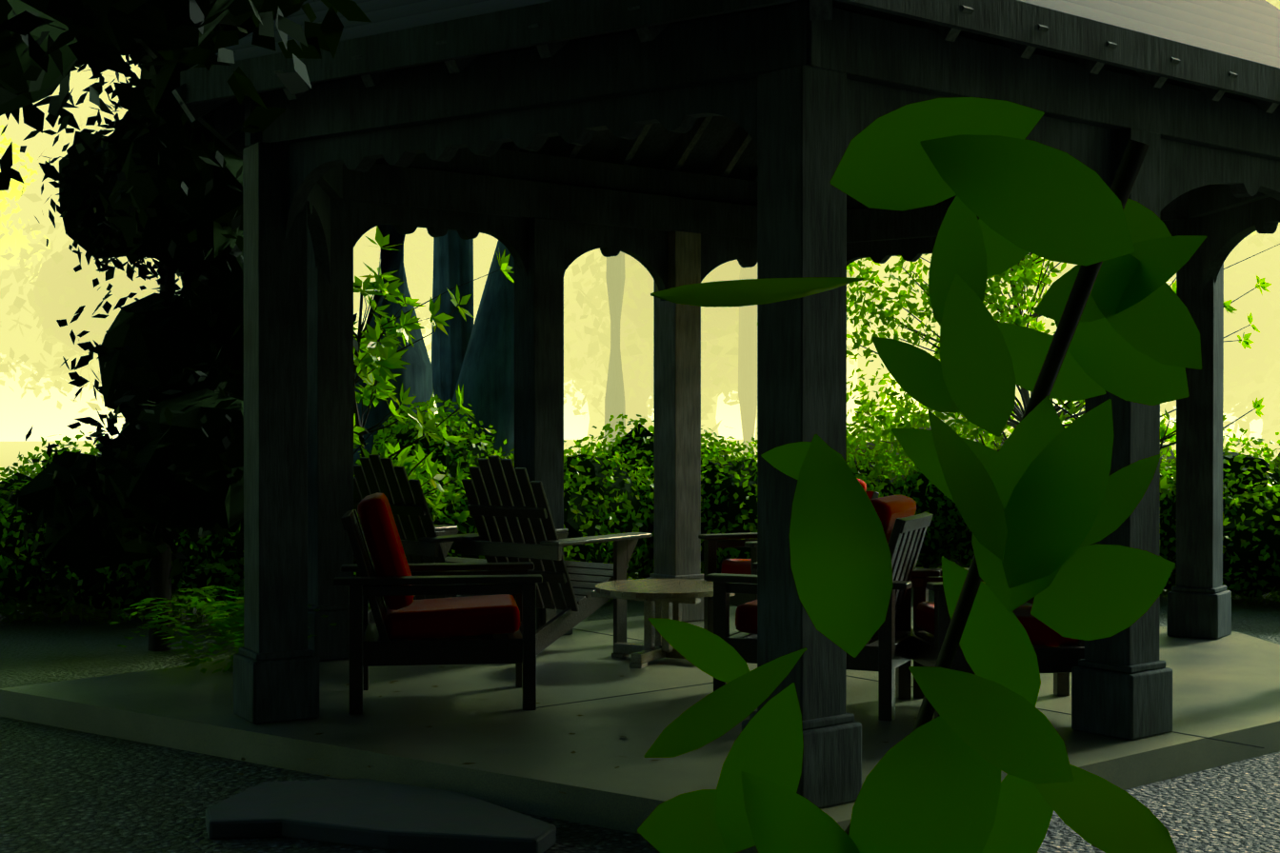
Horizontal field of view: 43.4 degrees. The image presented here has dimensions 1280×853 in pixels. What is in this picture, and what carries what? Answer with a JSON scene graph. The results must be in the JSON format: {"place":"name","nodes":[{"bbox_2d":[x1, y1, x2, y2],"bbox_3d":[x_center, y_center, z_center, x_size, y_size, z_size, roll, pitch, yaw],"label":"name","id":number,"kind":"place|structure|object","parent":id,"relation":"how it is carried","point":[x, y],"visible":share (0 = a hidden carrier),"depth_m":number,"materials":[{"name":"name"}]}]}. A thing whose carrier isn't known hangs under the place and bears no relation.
{"place":"outdoors","nodes":[
{"label":"outdoors","id":0,"kind":"place"},
{"bbox_2d":[0,0,371,190],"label":"tree","id":1,"kind":"object","parent":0,"point":[312,40],"depth_m":4.41,"materials":[{"name":"green plant"}]},
{"bbox_2d":[0,124,1262,441],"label":"mist backdrop","id":2,"kind":"structure","parent":0,"point":[27,412],"depth_m":89.16,"materials":[{"name":"yellow"}]},
{"bbox_2d":[0,440,1279,852],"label":"ground","id":3,"kind":"structure","parent":0,"point":[65,790],"depth_m":6.38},
{"bbox_2d":[0,55,140,413],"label":"tree","id":4,"kind":"object","parent":3,"relation":"on","point":[37,145],"visible":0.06,"depth_m":43.48,"materials":[{"name":"yellow plant"}]},
{"bbox_2d":[130,598,243,662],"bbox_3d":[-2.375,1.127,9.015,0.989,0.397,0.856,0,0,-12],"label":"fern","id":5,"kind":"object","parent":3,"relation":"on","point":[230,622],"visible":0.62,"depth_m":8.92,"materials":[{"name":"green plant"}]},
{"bbox_2d":[0,0,380,651],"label":"tree","id":6,"kind":"object","parent":3,"relation":"on","point":[210,211],"depth_m":9.29,"materials":[{"name":"plant"}]},
{"bbox_2d":[151,595,243,647],"bbox_3d":[-2.320,1.118,9.275,0.868,0.404,1.114,0,0,2],"label":"fern","id":7,"kind":"object","parent":3,"relation":"on","point":[237,604],"visible":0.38,"depth_m":9.05,"materials":[{"name":"green plant"}]},
{"bbox_2d":[162,585,243,639],"bbox_3d":[-2.526,1.135,9.949,0.972,0.369,0.834,0,1,-39],"label":"fern","id":8,"kind":"object","parent":3,"relation":"on","point":[208,597],"visible":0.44,"depth_m":9.73,"materials":[{"name":"green plant"}]},
{"bbox_2d":[109,601,336,673],"bbox_3d":[-2.203,1.125,8.400,1.215,0.401,0.808,0,0,2],"label":"fern","id":9,"kind":"object","parent":3,"relation":"on","point":[184,644],"visible":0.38,"depth_m":8.28,"materials":[{"name":"green plant"}]},
{"bbox_2d":[0,69,494,418],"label":"tree","id":10,"kind":"object","parent":3,"relation":"on","point":[63,290],"visible":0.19,"depth_m":28.67,"materials":[{"name":"yellow plant"}]},
{"bbox_2d":[180,563,355,591],"bbox_3d":[-2.409,1.105,10.867,1.184,0.412,0.940,0,0,2],"label":"fern","id":11,"kind":"object","parent":3,"relation":"on","point":[230,572],"visible":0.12,"depth_m":10.55,"materials":[{"name":"green plant"}]},
{"bbox_2d":[228,400,407,563],"bbox_3d":[-2.037,0.496,10.507,1.303,1.818,0.714,0,0,2],"label":"shrub","id":12,"kind":"object","parent":3,"relation":"on","point":[392,409],"visible":0.02,"depth_m":10.60,"materials":[{"name":"green plant"}]},
{"bbox_2d":[205,779,556,852],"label":"stepping stone","id":13,"kind":"object","parent":3,"relation":"on","point":[374,814],"visible":1,"depth_m":5.55,"materials":[{"name":"grey stone"}]},
{"bbox_2d":[353,224,434,477],"bbox_3d":[-2.716,-8.036,14.071,7.522,18.793,6.865,0,0,2],"label":"tree","id":14,"kind":"object","parent":3,"relation":"on","point":[415,376],"visible":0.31,"depth_m":13.96,"materials":[{"name":"green plant"}]},
{"bbox_2d":[353,226,513,530],"bbox_3d":[-1.829,0.011,11.126,2.046,2.752,1.362,0,0,2],"label":"shrub","id":15,"kind":"object","parent":3,"relation":"on","point":[369,363],"visible":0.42,"depth_m":10.98,"materials":[{"name":"green plant"}]},
{"bbox_2d":[431,230,473,419],"bbox_3d":[-1.480,-7.477,15.464,6.812,17.656,4.673,0,0,2],"label":"tree","id":16,"kind":"object","parent":3,"relation":"on","point":[452,258],"visible":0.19,"depth_m":15.77,"materials":[{"name":"green plant"}]},
{"bbox_2d":[357,235,653,422],"bbox_3d":[-3.854,-9.020,38.057,13.337,20.422,9.818,0,0,2],"label":"tree","id":17,"kind":"object","parent":3,"relation":"on","point":[579,349],"visible":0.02,"depth_m":36.73,"materials":[{"name":"yellow plant"}]},
{"bbox_2d":[446,240,564,463],"bbox_3d":[0.840,-6.406,12.418,6.835,15.766,7.382,0,0,24],"label":"leaning tree","id":18,"kind":"object","parent":3,"relation":"on","point":[486,378],"visible":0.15,"depth_m":13.18,"materials":[{"name":"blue plant"}]},
{"bbox_2d":[420,252,606,456],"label":"tree","id":19,"kind":"object","parent":3,"relation":"on","point":[594,418],"depth_m":51.72,"materials":[{"name":"yellow plant"}]},
{"bbox_2d":[603,251,625,450],"bbox_3d":[0.287,-7.385,21.307,8.896,17.389,8.685,0,0,2],"label":"tree","id":20,"kind":"object","parent":3,"relation":"on","point":[614,397],"depth_m":21.84,"materials":[{"name":"beige plant"}]},
{"bbox_2d":[0,606,1279,852],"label":"slab patio","id":21,"kind":"structure","parent":3,"relation":"on","point":[1227,689],"depth_m":7.01,"materials":[{"name":"concrete"}]},
{"bbox_2d":[353,454,494,623],"bbox_3d":[-1.223,0.709,9.405,0.765,1.111,1.019,0,1,37],"label":"adirondack chair","id":22,"kind":"object","parent":21,"relation":"on","point":[424,539],"visible":0.23,"depth_m":9.07,"materials":[{"name":"grey wood"}]},
{"bbox_2d":[332,492,542,714],"bbox_3d":[-0.943,0.797,7.523,0.930,0.959,0.725,0,0,-7],"label":"armchair","id":23,"kind":"object","parent":21,"relation":"on","point":[406,629],"visible":0.98,"depth_m":7.24,"materials":[{"name":"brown wood"}]},
{"bbox_2d":[455,455,652,655],"bbox_3d":[-0.530,0.711,9.164,0.765,1.111,1.019,0,1,37],"label":"adirondack chair","id":24,"kind":"object","parent":21,"relation":"on","point":[509,510],"visible":0.71,"depth_m":8.94,"materials":[{"name":"grey wood"}]},
{"bbox_2d":[238,666,916,794],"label":"fallen leaves","id":25,"kind":"object","parent":21,"relation":"on","point":[391,682],"visible":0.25,"depth_m":6.51,"materials":[{"name":"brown plant"}]},
{"bbox_2d":[591,579,735,668],"bbox_3d":[0.126,1.066,8.718,0.778,0.405,0.740,0,0,2],"label":"round table","id":26,"kind":"object","parent":21,"relation":"on","point":[664,598],"visible":0.75,"depth_m":8.64,"materials":[{"name":"grey wood"}]},
{"bbox_2d":[171,0,1279,808],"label":"pavilion","id":27,"kind":"structure","parent":21,"relation":"on","point":[665,143],"depth_m":6.78,"materials":[{"name":"grey wood"}]},
{"bbox_2d":[698,478,879,633],"bbox_3d":[0.922,0.782,9.638,0.930,0.959,0.725,0,0,-23],"label":"armchair","id":28,"kind":"object","parent":21,"relation":"on","point":[712,543],"visible":0.15,"depth_m":9.73,"materials":[{"name":"brown wood"}]},
{"bbox_2d":[705,494,941,721],"bbox_3d":[0.866,0.798,7.440,0.930,0.959,0.725,0,0,24],"label":"armchair","id":29,"kind":"object","parent":21,"relation":"on","point":[885,652],"visible":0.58,"depth_m":7.25,"materials":[{"name":"grey wood"}]},
{"bbox_2d":[895,567,1084,719],"bbox_3d":[1.673,0.799,7.285,0.930,0.959,0.725,0,0,-6],"label":"armchair","id":30,"kind":"object","parent":21,"relation":"on","point":[1059,656],"visible":0.29,"depth_m":7.05,"materials":[{"name":"grey wood"}]},
{"bbox_2d":[0,394,1279,623],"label":"hedge","id":31,"kind":"object","parent":3,"relation":"on","point":[15,608],"depth_m":12.42,"materials":[{"name":"green plant"}]},
{"bbox_2d":[651,350,653,399],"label":"tree","id":32,"kind":"object","parent":3,"relation":"on","point":[652,377],"depth_m":27.89,"materials":[{"name":"yellow plant"}]},
{"bbox_2d":[700,394,719,448],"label":"tree","id":33,"kind":"object","parent":3,"relation":"on","point":[710,423],"depth_m":59.63,"materials":[{"name":"yellow plant"}]},
{"bbox_2d":[563,248,890,434],"bbox_3d":[0.786,-7.160,29.821,8.889,16.820,9.349,0,0,2],"label":"tree","id":34,"kind":"object","parent":3,"relation":"on","point":[719,346],"visible":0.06,"depth_m":29.08,"materials":[{"name":"yellow plant"}]},
{"bbox_2d":[574,251,894,460],"bbox_3d":[3.233,-9.643,40.153,13.023,21.637,11.604,0,0,2],"label":"tree","id":35,"kind":"object","parent":3,"relation":"on","point":[733,396],"depth_m":39.77,"materials":[{"name":"green plant"}]},
{"bbox_2d":[738,262,757,459],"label":"tree","id":36,"kind":"object","parent":3,"relation":"on","point":[748,361],"depth_m":24.24,"materials":[{"name":"beige plant"}]},
{"bbox_2d":[846,253,992,441],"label":"tree","id":37,"kind":"object","parent":3,"relation":"on","point":[870,370],"depth_m":51.42,"materials":[{"name":"yellow plant"}]},
{"bbox_2d":[928,345,962,434],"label":"shrub","id":38,"kind":"object","parent":3,"relation":"on","point":[959,417],"depth_m":23.46,"materials":[{"name":"green plant"}]},
{"bbox_2d":[965,300,986,442],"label":"shrub","id":39,"kind":"object","parent":3,"relation":"on","point":[974,429],"depth_m":20.67,"materials":[{"name":"green plant"}]},
{"bbox_2d":[889,260,1077,438],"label":"tree","id":40,"kind":"object","parent":3,"relation":"on","point":[1050,321],"depth_m":42.30,"materials":[{"name":"green plant"}]},
{"bbox_2d":[850,252,1176,448],"bbox_3d":[3.304,-0.646,13.785,3.304,4.040,1.919,0,0,2],"label":"tree","id":41,"kind":"object","parent":3,"relation":"on","point":[1024,392],"visible":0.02,"depth_m":13.69,"materials":[{"name":"green plant"}]},
{"bbox_2d":[846,253,1066,492],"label":"tree sprays","id":42,"kind":"object","parent":41,"relation":"attached to","point":[888,418],"visible":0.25,"depth_m":13.40,"materials":[{"name":"green plant"}]},
{"bbox_2d":[917,0,1279,449],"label":"tree","id":43,"kind":"object","parent":3,"relation":"on","point":[1243,367],"visible":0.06,"depth_m":32.84,"materials":[{"name":"yellow plant"}]},
{"bbox_2d":[1004,243,1279,500],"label":"tree","id":44,"kind":"object","parent":3,"relation":"on","point":[1166,434],"visible":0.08,"depth_m":12.91,"materials":[{"name":"green plant"}]},
{"bbox_2d":[1080,0,1279,412],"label":"tree","id":45,"kind":"object","parent":3,"relation":"on","point":[1277,3],"depth_m":26.67,"materials":[{"name":"green plant"}]},
{"bbox_2d":[1160,0,1279,464],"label":"tree","id":46,"kind":"object","parent":3,"relation":"on","point":[1270,409],"visible":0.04,"depth_m":36.82,"materials":[{"name":"yellow plant"}]},
{"bbox_2d":[637,97,1207,852],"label":"branch leaves","id":47,"kind":"object","parent":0,"point":[1041,499],"visible":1,"depth_m":0.89,"materials":[{"name":"green plant"}]},
{"bbox_2d":[844,139,1149,835],"bbox_3d":[0.118,0.112,0.892,0.314,0.540,0.066,0,0,-6],"label":"branch","id":48,"kind":"object","parent":47,"relation":"attached to","point":[1129,169],"visible":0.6,"depth_m":0.91,"materials":[{"name":"grey"}]}
]}

